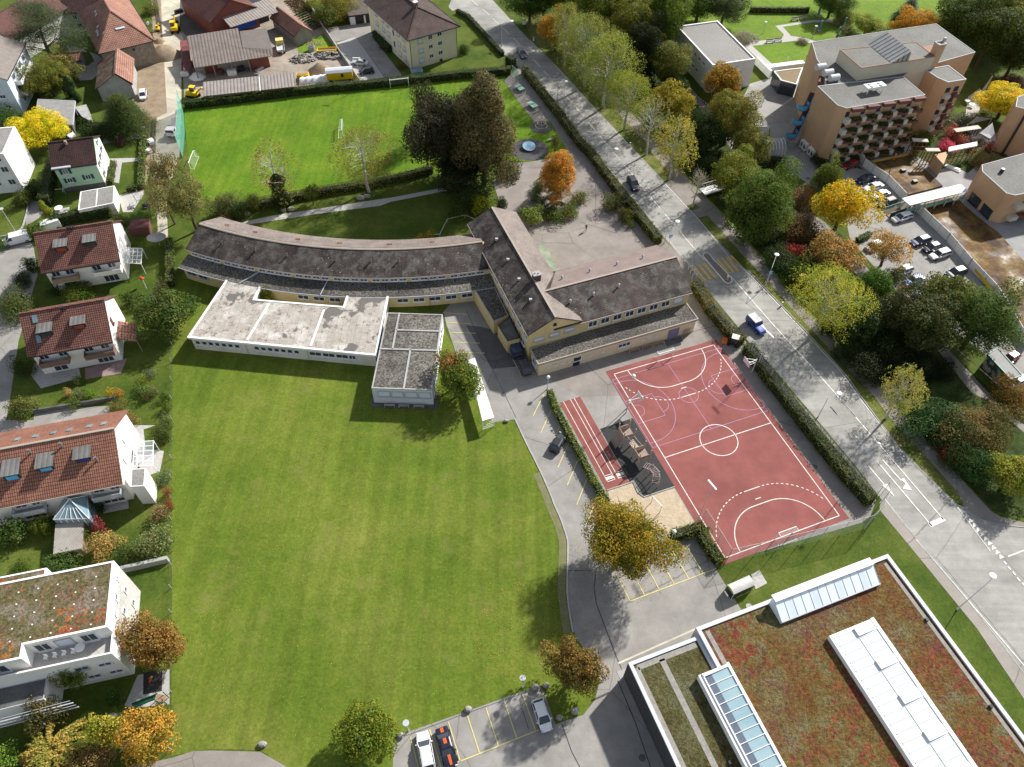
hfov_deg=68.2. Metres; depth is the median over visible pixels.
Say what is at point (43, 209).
columnar shrub
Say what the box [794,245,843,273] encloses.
thicket
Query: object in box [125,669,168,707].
play gravel
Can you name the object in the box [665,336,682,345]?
entrance mat
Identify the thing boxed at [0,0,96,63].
deciduous tree
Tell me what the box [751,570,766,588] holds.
paving slab
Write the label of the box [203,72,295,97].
storage shed
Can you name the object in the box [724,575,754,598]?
bicycle shelter
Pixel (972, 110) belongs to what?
terrace
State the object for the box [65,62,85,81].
tree
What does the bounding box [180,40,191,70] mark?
side shed
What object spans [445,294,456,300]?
window
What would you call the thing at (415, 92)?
tree
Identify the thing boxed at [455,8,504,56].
hedge
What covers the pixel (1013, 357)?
parked car
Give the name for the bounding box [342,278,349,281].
window
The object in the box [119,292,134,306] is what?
shrub
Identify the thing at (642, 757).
manhole cover
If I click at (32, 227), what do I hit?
shrub
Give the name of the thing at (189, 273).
window
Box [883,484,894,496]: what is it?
turn arrow
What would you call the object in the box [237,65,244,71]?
tyres
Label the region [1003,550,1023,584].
junction marking
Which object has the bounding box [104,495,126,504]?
window
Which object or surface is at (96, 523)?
shrub
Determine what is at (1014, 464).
tree
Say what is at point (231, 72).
crate
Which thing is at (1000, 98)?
tree
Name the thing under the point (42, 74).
tree
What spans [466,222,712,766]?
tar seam
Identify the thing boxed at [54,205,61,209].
garden table
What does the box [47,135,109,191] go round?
detached house
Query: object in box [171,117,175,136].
flatbed trailer
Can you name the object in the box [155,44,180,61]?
soil heap
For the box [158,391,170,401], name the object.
shrub
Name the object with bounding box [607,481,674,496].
sand pit edge
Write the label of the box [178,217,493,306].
school wing
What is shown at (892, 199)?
parked car
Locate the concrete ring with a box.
[308,44,314,51]
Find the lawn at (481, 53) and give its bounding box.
[423,14,504,73]
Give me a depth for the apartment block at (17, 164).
159.50 m
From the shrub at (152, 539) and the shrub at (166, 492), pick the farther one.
the shrub at (166, 492)
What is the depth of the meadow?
108.73 m
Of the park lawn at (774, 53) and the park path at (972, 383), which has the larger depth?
the park lawn at (774, 53)
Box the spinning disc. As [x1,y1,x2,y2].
[523,141,535,150]
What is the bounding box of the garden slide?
[131,692,168,708]
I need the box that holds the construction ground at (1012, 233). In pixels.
[859,120,1023,259]
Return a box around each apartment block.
[0,36,33,115]
[0,126,35,192]
[0,561,140,727]
[363,0,460,74]
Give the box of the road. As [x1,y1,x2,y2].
[460,0,1023,670]
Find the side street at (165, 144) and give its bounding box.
[154,0,182,237]
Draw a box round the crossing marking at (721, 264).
[693,256,739,280]
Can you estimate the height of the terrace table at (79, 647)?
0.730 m
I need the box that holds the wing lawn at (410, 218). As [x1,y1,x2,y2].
[249,191,469,239]
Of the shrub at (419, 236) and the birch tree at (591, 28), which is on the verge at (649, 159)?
the birch tree at (591, 28)
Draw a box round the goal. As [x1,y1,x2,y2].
[774,526,797,545]
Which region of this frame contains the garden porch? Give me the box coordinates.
[116,321,142,351]
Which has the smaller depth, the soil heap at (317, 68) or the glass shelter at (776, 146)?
the glass shelter at (776, 146)
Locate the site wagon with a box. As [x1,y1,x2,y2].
[325,66,352,82]
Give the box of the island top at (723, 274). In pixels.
[704,253,731,282]
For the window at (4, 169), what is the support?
in the apartment block at (17, 164)
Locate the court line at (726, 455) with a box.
[614,345,838,557]
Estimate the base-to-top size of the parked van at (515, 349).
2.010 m
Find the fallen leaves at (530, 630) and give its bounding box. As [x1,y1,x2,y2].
[474,579,604,694]
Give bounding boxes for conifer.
[94,89,160,148]
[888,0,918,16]
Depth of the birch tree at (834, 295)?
130.18 m
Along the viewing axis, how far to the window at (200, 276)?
142.50 m
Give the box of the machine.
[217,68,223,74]
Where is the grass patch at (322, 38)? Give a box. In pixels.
[297,34,332,53]
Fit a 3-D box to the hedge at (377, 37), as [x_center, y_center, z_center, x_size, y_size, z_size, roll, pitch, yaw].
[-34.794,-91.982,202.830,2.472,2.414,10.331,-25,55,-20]
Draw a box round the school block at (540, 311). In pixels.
[467,207,698,375]
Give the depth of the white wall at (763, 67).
195.90 m
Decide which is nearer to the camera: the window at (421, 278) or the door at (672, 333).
the door at (672, 333)
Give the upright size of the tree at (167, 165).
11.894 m
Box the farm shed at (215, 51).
[187,28,272,77]
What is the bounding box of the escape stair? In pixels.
[783,92,814,146]
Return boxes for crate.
[227,68,236,75]
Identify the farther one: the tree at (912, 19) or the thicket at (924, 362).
the tree at (912, 19)
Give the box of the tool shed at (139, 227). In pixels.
[127,218,151,235]
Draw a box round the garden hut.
[62,51,85,69]
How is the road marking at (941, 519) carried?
on the road
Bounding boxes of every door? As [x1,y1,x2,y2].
[204,65,217,73]
[355,16,363,23]
[573,357,579,365]
[667,327,679,338]
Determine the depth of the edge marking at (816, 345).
135.76 m
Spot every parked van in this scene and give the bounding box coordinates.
[2,229,31,246]
[34,218,62,231]
[509,342,522,359]
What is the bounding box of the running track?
[560,397,628,489]
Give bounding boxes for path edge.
[672,160,905,415]
[826,220,1023,411]
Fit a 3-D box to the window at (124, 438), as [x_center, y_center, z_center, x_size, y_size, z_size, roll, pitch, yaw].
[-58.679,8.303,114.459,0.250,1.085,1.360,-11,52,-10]
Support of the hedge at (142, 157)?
on the ground at (786, 566)
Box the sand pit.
[608,482,693,532]
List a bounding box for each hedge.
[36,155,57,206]
[48,204,112,226]
[87,120,132,132]
[106,159,117,184]
[125,182,142,192]
[137,130,147,188]
[164,235,176,286]
[183,65,510,109]
[239,164,433,210]
[372,30,392,52]
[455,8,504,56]
[503,53,516,68]
[521,65,663,244]
[545,388,610,503]
[668,519,705,541]
[690,279,746,347]
[696,524,726,567]
[741,341,879,508]
[749,5,809,13]
[768,154,785,165]
[854,230,872,243]
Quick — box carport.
[37,99,77,133]
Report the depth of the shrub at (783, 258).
146.94 m
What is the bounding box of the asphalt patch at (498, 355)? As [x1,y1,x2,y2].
[466,325,517,368]
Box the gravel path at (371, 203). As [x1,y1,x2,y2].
[241,188,446,223]
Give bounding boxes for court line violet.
[612,348,767,447]
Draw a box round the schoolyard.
[393,294,875,766]
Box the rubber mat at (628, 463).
[600,418,673,495]
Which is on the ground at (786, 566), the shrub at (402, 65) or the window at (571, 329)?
the shrub at (402, 65)
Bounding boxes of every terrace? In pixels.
[31,363,80,387]
[55,207,69,213]
[85,358,126,378]
[103,500,128,512]
[133,425,163,474]
[966,88,981,117]
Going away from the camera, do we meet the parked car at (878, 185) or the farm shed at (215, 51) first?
the parked car at (878, 185)
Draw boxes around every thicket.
[601,39,626,54]
[614,57,655,91]
[655,75,692,96]
[667,108,705,135]
[682,132,704,154]
[704,150,732,179]
[753,154,776,170]
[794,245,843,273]
[813,312,844,338]
[829,331,876,369]
[849,350,890,388]
[874,336,926,384]
[894,341,940,384]
[928,355,958,381]
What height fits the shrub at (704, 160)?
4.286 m
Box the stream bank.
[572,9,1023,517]
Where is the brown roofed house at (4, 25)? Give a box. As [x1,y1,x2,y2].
[0,0,71,56]
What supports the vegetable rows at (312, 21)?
on the vegetable plot
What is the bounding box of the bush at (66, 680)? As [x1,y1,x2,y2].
[47,667,87,689]
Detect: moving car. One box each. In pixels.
[516,47,526,58]
[626,175,639,190]
[745,312,766,334]
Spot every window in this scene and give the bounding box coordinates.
[0,166,9,172]
[0,665,12,674]
[7,179,17,185]
[11,72,16,81]
[15,505,28,509]
[25,513,48,520]
[32,502,41,506]
[32,642,54,652]
[39,355,50,360]
[51,272,61,277]
[53,365,70,371]
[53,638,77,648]
[58,352,69,357]
[59,169,71,174]
[63,177,76,183]
[65,269,75,275]
[74,665,90,671]
[78,632,100,643]
[81,174,93,179]
[84,347,94,352]
[86,673,103,680]
[91,265,102,271]
[93,489,106,494]
[97,356,115,363]
[97,661,113,668]
[100,344,110,349]
[104,274,120,282]
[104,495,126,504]
[107,263,116,268]
[108,668,124,675]
[110,486,119,490]
[114,593,119,601]
[114,609,118,616]
[122,433,126,443]
[122,452,127,464]
[122,606,127,616]
[124,586,128,594]
[131,449,137,467]
[131,598,136,607]
[187,271,196,277]
[198,275,208,280]
[227,343,233,348]
[267,347,273,352]
[287,349,293,354]
[297,294,309,300]
[309,351,322,356]
[312,276,320,279]
[313,296,325,301]
[322,352,335,358]
[329,297,340,302]
[335,354,348,359]
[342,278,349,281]
[348,355,356,360]
[351,278,358,281]
[377,391,390,397]
[391,391,403,397]
[397,298,408,303]
[399,278,406,281]
[405,392,417,398]
[413,297,424,302]
[418,47,424,53]
[418,392,430,398]
[419,57,424,62]
[420,277,428,280]
[429,296,440,301]
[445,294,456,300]
[450,274,457,278]
[461,292,472,298]
[520,336,524,347]
[533,336,544,342]
[549,331,559,337]
[564,327,574,333]
[573,355,581,362]
[588,320,597,328]
[600,316,609,324]
[612,313,621,321]
[617,341,630,348]
[624,310,633,317]
[636,306,646,314]
[649,303,658,311]
[660,300,669,307]
[673,296,683,304]
[968,192,981,208]
[979,203,992,218]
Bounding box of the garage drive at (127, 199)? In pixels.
[119,190,143,211]
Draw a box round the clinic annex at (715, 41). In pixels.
[674,20,755,95]
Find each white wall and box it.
[755,57,771,77]
[767,60,804,70]
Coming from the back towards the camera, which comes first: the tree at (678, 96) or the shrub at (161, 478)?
the tree at (678, 96)
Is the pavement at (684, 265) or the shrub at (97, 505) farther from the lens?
the pavement at (684, 265)
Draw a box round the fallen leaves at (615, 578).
[564,541,673,604]
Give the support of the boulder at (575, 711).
on the island at (562, 702)
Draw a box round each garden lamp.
[403,719,408,731]
[520,675,525,687]
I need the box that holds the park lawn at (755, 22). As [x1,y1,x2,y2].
[686,0,953,58]
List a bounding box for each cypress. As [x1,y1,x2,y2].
[57,74,73,99]
[62,76,82,102]
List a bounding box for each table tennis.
[514,84,524,91]
[527,101,537,108]
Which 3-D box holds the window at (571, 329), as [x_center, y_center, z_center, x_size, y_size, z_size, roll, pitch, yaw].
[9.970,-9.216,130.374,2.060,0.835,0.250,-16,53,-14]
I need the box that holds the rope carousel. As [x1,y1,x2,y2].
[535,114,545,128]
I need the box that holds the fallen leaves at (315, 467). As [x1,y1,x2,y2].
[180,397,472,540]
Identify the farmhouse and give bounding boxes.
[76,0,159,67]
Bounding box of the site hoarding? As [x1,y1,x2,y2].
[859,152,1023,342]
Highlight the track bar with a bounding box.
[605,472,623,479]
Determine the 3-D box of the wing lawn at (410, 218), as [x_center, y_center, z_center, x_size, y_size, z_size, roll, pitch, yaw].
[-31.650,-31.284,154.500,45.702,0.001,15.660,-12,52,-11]
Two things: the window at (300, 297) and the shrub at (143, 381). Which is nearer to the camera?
the shrub at (143, 381)
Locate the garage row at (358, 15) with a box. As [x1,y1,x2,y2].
[344,0,369,24]
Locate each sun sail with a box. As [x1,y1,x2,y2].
[966,117,991,130]
[975,123,996,151]
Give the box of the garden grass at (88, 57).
[83,51,93,64]
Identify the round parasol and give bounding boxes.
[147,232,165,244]
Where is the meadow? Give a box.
[171,273,588,766]
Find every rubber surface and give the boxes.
[143,670,161,694]
[511,139,547,160]
[530,121,551,132]
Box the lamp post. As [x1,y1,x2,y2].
[626,374,635,408]
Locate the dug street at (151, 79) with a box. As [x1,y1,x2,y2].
[121,0,166,194]
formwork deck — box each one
[871,153,942,196]
[925,200,1023,326]
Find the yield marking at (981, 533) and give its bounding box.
[961,509,1003,558]
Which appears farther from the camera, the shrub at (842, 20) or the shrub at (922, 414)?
the shrub at (842, 20)
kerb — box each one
[0,200,29,237]
[515,419,573,631]
[530,40,663,181]
[747,269,1023,527]
[885,498,1023,672]
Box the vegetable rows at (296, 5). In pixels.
[284,0,313,11]
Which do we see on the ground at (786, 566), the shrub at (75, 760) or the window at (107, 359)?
the shrub at (75, 760)
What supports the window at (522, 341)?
in the school block at (540, 311)
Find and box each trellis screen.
[905,138,928,157]
[918,148,940,166]
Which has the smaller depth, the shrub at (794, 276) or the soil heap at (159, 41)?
the shrub at (794, 276)
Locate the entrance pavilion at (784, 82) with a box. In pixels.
[770,67,802,97]
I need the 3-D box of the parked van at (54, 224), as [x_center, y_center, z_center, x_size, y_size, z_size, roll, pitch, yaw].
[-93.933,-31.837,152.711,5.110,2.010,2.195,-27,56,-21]
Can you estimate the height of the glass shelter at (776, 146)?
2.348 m
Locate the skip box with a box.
[296,72,309,80]
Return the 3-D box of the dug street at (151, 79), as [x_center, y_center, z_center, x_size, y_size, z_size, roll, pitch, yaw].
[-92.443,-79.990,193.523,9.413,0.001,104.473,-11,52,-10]
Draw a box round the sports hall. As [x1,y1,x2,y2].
[618,554,1023,766]
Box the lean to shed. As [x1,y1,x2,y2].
[75,104,92,122]
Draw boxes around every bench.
[398,404,408,407]
[628,347,639,353]
[641,343,652,349]
[653,340,664,345]
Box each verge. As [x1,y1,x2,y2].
[522,12,673,180]
[686,203,699,210]
[698,216,737,253]
[748,268,963,504]
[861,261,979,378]
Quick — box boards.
[180,71,189,76]
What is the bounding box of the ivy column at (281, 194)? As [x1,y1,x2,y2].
[268,174,292,212]
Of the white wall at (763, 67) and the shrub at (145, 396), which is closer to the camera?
the shrub at (145, 396)
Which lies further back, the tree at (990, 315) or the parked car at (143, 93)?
the parked car at (143, 93)
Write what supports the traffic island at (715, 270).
on the road
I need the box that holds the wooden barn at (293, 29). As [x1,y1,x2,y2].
[270,6,312,45]
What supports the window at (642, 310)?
in the school block at (540, 311)
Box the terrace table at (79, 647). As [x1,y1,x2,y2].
[74,643,84,651]
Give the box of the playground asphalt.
[546,322,870,520]
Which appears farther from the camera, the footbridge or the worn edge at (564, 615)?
the footbridge
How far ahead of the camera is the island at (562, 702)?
96.41 m
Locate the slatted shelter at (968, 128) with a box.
[950,125,980,140]
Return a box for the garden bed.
[910,120,1008,172]
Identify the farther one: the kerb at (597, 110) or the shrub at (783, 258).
the kerb at (597, 110)
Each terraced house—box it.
[0,409,156,529]
[18,295,124,373]
[33,220,130,290]
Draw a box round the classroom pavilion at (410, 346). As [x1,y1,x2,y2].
[371,312,443,408]
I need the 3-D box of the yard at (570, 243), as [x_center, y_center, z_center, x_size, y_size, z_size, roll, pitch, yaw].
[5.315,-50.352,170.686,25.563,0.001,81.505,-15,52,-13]
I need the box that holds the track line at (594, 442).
[563,398,623,481]
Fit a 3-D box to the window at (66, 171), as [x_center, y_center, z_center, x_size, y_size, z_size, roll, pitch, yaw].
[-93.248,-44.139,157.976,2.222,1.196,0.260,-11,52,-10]
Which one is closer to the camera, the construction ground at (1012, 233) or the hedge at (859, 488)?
the hedge at (859, 488)
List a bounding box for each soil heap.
[154,38,164,43]
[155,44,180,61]
[308,62,329,75]
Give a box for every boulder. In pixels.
[257,741,267,747]
[356,195,364,199]
[464,705,471,712]
[531,684,539,691]
[543,682,549,688]
[556,714,562,720]
[571,707,579,714]
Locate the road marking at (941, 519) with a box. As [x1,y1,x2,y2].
[473,1,945,526]
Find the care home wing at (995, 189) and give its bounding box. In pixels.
[966,153,1023,222]
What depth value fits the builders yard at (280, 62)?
196.97 m
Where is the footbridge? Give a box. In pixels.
[699,167,760,194]
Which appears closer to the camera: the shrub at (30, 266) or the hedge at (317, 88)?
the shrub at (30, 266)
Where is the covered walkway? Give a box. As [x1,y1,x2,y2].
[898,184,968,214]
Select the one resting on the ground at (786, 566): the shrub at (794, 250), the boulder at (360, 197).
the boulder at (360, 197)
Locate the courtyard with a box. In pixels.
[67,46,101,79]
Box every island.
[543,629,594,723]
[702,252,732,283]
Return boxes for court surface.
[606,339,848,564]
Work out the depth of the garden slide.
94.68 m
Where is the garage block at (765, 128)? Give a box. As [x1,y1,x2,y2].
[747,108,769,136]
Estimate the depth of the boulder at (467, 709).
94.98 m
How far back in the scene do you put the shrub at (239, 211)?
154.57 m
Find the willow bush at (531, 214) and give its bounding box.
[517,203,543,226]
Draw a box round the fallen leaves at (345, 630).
[185,524,508,749]
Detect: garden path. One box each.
[103,133,139,143]
[110,158,138,182]
[742,20,840,64]
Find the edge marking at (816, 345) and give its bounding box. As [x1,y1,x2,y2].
[558,69,1023,665]
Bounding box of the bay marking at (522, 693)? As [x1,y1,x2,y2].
[410,312,715,766]
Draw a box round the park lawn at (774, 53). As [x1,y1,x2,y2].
[754,42,807,63]
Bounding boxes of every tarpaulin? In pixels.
[189,72,205,80]
[299,74,328,84]
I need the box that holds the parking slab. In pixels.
[337,37,383,79]
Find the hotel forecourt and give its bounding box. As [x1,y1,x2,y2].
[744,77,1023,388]
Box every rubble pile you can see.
[290,53,316,62]
[316,51,346,59]
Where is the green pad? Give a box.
[536,242,558,271]
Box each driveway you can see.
[26,200,45,224]
[326,22,401,77]
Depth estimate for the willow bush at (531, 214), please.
152.89 m
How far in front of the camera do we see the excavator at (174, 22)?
205.53 m
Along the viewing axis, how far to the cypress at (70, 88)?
180.98 m
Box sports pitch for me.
[184,76,567,201]
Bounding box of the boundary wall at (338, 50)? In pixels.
[306,0,358,80]
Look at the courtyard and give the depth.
193.60 m
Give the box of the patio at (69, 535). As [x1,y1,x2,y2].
[53,522,87,557]
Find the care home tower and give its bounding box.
[991,95,1023,155]
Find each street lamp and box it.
[764,253,778,286]
[817,391,841,417]
[956,572,996,609]
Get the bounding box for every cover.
[617,668,625,679]
[639,754,645,761]
[944,164,960,172]
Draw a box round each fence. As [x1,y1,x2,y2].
[168,341,171,749]
[175,90,184,156]
[512,66,518,79]
[701,509,732,561]
[736,481,891,554]
[751,346,883,494]
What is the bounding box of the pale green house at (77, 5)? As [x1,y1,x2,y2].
[60,0,98,30]
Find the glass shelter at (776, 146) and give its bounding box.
[768,138,785,155]
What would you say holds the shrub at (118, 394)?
on the ground at (786, 566)
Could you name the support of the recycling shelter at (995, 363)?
on the ground at (786, 566)
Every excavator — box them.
[155,23,160,31]
[169,16,179,33]
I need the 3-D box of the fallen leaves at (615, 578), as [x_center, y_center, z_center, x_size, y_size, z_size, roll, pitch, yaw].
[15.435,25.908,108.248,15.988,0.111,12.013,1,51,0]
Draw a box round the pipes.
[147,138,154,145]
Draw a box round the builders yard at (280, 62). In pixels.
[181,0,357,97]
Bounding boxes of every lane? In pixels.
[0,241,108,431]
[131,751,285,766]
[180,0,206,36]
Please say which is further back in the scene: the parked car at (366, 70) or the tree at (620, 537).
the parked car at (366, 70)
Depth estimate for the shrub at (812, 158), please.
170.19 m
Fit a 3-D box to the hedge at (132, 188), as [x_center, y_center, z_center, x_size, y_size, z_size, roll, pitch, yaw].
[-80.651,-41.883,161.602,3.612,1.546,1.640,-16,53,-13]
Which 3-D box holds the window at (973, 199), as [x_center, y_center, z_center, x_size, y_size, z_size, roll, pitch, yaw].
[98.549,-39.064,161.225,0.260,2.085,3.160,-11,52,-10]
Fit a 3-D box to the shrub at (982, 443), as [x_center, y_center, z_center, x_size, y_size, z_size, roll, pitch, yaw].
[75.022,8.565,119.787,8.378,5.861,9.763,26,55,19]
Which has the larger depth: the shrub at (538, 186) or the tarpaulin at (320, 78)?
the tarpaulin at (320, 78)
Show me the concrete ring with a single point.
(311, 47)
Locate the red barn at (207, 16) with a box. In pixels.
[181,0,277,32]
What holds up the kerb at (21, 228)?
on the ground at (786, 566)
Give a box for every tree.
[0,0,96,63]
[4,105,70,152]
[14,56,71,97]
[39,43,76,69]
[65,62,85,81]
[83,712,122,746]
[109,608,187,673]
[113,704,181,766]
[130,287,200,341]
[141,178,177,224]
[142,147,188,198]
[144,171,213,230]
[248,136,304,208]
[302,183,320,204]
[311,3,338,26]
[320,122,410,192]
[330,698,400,763]
[399,89,467,177]
[408,79,436,120]
[432,151,485,194]
[432,348,483,402]
[434,347,470,373]
[449,69,520,187]
[499,0,552,23]
[536,3,572,50]
[537,633,609,698]
[538,149,576,205]
[548,0,581,20]
[550,133,559,150]
[552,1,585,64]
[552,11,624,85]
[569,29,646,107]
[574,0,648,32]
[580,496,688,580]
[595,0,658,60]
[597,70,656,130]
[619,10,665,73]
[628,92,675,154]
[640,0,696,40]
[642,33,693,83]
[650,77,696,123]
[651,113,699,180]
[686,109,734,154]
[687,167,711,207]
[688,0,719,22]
[701,60,743,100]
[702,88,765,143]
[707,0,753,24]
[710,143,760,197]
[721,190,777,246]
[724,155,802,239]
[728,123,775,163]
[783,261,879,345]
[800,229,868,272]
[808,151,844,202]
[809,178,887,230]
[813,0,859,17]
[835,293,886,341]
[840,24,857,36]
[850,12,883,33]
[851,264,894,307]
[865,227,916,268]
[869,273,966,352]
[872,363,930,423]
[873,25,892,32]
[884,4,939,29]
[891,12,903,28]
[917,271,979,323]
[935,0,998,41]
[948,0,1023,66]
[950,276,1023,357]
[971,80,1023,118]
[983,450,1023,500]
[988,0,1021,11]
[992,20,1023,76]
[993,0,1023,16]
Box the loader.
[185,85,202,98]
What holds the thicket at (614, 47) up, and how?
on the stream bank
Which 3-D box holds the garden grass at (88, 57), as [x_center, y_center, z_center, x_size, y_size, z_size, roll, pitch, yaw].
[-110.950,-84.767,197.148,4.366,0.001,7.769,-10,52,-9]
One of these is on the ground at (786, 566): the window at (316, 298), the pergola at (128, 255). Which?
the pergola at (128, 255)
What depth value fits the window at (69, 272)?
139.96 m
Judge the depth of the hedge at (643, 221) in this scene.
169.36 m
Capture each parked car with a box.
[61,128,75,138]
[138,88,147,100]
[351,58,368,66]
[358,66,374,75]
[416,730,435,766]
[435,725,458,766]
[515,355,531,375]
[531,697,552,732]
[549,431,566,453]
[841,159,859,169]
[855,173,875,184]
[863,181,884,192]
[864,239,883,251]
[871,189,890,200]
[877,195,897,208]
[891,211,913,223]
[897,264,913,274]
[902,273,924,284]
[909,234,932,247]
[922,241,942,253]
[928,246,951,260]
[944,265,968,277]
[1005,350,1021,362]
[1007,374,1023,387]
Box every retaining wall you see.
[32,396,115,413]
[119,556,169,572]
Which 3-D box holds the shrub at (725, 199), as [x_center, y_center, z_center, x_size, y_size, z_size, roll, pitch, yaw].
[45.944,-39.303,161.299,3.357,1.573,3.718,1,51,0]
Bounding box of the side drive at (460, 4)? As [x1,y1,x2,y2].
[449,0,487,10]
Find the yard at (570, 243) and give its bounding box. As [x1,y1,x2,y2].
[493,66,652,269]
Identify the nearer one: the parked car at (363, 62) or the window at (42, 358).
the window at (42, 358)
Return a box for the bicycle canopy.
[468,358,493,429]
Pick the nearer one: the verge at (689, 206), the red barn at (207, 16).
the verge at (689, 206)
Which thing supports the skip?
on the side street at (165, 144)
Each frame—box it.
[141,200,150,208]
[611,420,659,487]
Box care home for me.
[794,24,974,163]
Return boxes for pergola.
[125,248,146,273]
[132,440,158,474]
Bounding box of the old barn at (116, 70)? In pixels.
[95,48,136,101]
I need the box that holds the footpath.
[560,39,1023,525]
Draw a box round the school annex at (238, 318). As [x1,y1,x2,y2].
[187,280,388,365]
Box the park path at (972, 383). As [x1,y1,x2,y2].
[685,86,1023,431]
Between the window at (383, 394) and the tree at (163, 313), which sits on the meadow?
the tree at (163, 313)
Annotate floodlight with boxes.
[697,479,716,520]
[759,330,773,360]
[855,442,880,477]
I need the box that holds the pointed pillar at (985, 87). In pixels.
[980,76,992,93]
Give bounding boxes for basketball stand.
[626,390,642,412]
[743,356,756,371]
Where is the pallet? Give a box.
[307,41,321,44]
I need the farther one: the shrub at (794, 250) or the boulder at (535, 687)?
the shrub at (794, 250)
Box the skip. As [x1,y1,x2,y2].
[174,8,183,14]
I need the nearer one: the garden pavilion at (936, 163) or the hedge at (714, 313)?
the hedge at (714, 313)
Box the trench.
[150,0,161,153]
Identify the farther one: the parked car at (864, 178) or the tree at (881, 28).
the tree at (881, 28)
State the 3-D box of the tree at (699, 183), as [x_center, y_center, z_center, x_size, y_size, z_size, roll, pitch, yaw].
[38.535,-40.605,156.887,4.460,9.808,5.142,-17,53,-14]
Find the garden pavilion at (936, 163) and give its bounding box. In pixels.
[929,142,976,175]
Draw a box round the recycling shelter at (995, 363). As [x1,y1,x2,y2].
[981,347,1022,388]
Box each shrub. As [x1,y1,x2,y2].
[0,102,20,126]
[0,237,8,251]
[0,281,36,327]
[0,516,30,550]
[0,737,26,766]
[2,395,41,422]
[4,354,37,379]
[6,555,31,573]
[11,189,33,206]
[11,270,32,289]
[17,716,94,766]
[18,256,39,274]
[19,692,74,738]
[21,177,43,200]
[21,219,46,240]
[27,512,53,536]
[37,200,52,218]
[39,547,83,571]
[45,283,63,295]
[59,745,97,766]
[60,281,94,302]
[63,387,74,396]
[67,397,81,412]
[70,386,85,399]
[71,373,81,385]
[76,117,95,127]
[77,122,105,136]
[78,740,119,766]
[81,388,99,399]
[81,528,93,541]
[82,288,96,299]
[86,496,105,512]
[86,529,128,563]
[88,515,107,535]
[91,123,119,142]
[104,387,114,399]
[104,397,127,412]
[105,686,125,706]
[110,208,130,228]
[110,540,137,565]
[113,387,124,398]
[115,134,123,147]
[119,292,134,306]
[126,412,140,424]
[131,523,178,558]
[132,291,150,307]
[133,384,150,396]
[137,375,149,387]
[139,0,159,15]
[141,368,157,379]
[141,391,151,401]
[147,385,158,398]
[147,422,171,445]
[148,503,172,524]
[152,277,167,296]
[153,699,168,712]
[154,467,170,485]
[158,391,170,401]
[158,411,173,428]
[160,400,172,413]
[161,485,172,498]
[164,497,174,509]
[202,189,246,219]
[213,211,232,218]
[224,201,250,221]
[244,192,262,212]
[260,285,275,299]
[305,0,319,10]
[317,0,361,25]
[396,60,406,69]
[414,233,424,238]
[425,229,436,237]
[448,176,494,222]
[458,44,469,53]
[469,192,493,214]
[493,196,507,208]
[502,157,522,181]
[527,190,540,202]
[529,180,545,191]
[537,196,548,209]
[537,204,566,225]
[559,199,579,219]
[570,189,589,204]
[599,192,624,212]
[617,207,637,224]
[628,220,634,228]
[689,150,721,176]
[721,194,730,205]
[731,30,760,45]
[756,225,786,247]
[758,240,796,278]
[771,212,826,249]
[778,253,824,298]
[785,243,808,261]
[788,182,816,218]
[796,35,807,44]
[809,151,824,165]
[812,266,840,289]
[815,159,840,169]
[833,9,858,26]
[856,328,903,368]
[872,303,930,355]
[885,267,905,286]
[892,396,966,451]
[896,284,907,293]
[909,151,919,159]
[910,129,936,145]
[925,421,976,470]
[930,402,996,448]
[933,437,971,468]
[936,139,958,152]
[936,439,1009,489]
[942,122,962,141]
[950,112,974,126]
[952,132,967,144]
[960,420,1015,471]
[964,133,991,149]
[967,147,1004,170]
[970,401,1023,432]
[983,141,996,151]
[986,372,1023,416]
[995,71,1023,91]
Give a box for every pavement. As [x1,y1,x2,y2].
[650,239,705,293]
[880,499,1023,697]
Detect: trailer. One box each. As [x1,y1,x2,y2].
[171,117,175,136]
[316,47,336,54]
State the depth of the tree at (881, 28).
203.09 m
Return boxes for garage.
[78,186,119,215]
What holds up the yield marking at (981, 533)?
on the road
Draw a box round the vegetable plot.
[283,0,323,29]
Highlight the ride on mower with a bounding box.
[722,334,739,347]
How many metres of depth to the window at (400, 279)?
138.89 m
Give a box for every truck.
[165,124,174,136]
[275,37,284,53]
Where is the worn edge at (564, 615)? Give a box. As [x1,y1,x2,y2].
[533,472,571,633]
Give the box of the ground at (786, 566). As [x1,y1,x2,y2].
[0,0,1023,766]
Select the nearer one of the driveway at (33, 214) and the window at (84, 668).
the window at (84, 668)
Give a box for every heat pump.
[799,139,808,150]
[807,146,815,156]
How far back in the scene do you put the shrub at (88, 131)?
173.60 m
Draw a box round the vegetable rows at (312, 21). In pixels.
[295,8,328,28]
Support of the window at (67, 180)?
in the detached house at (81, 163)

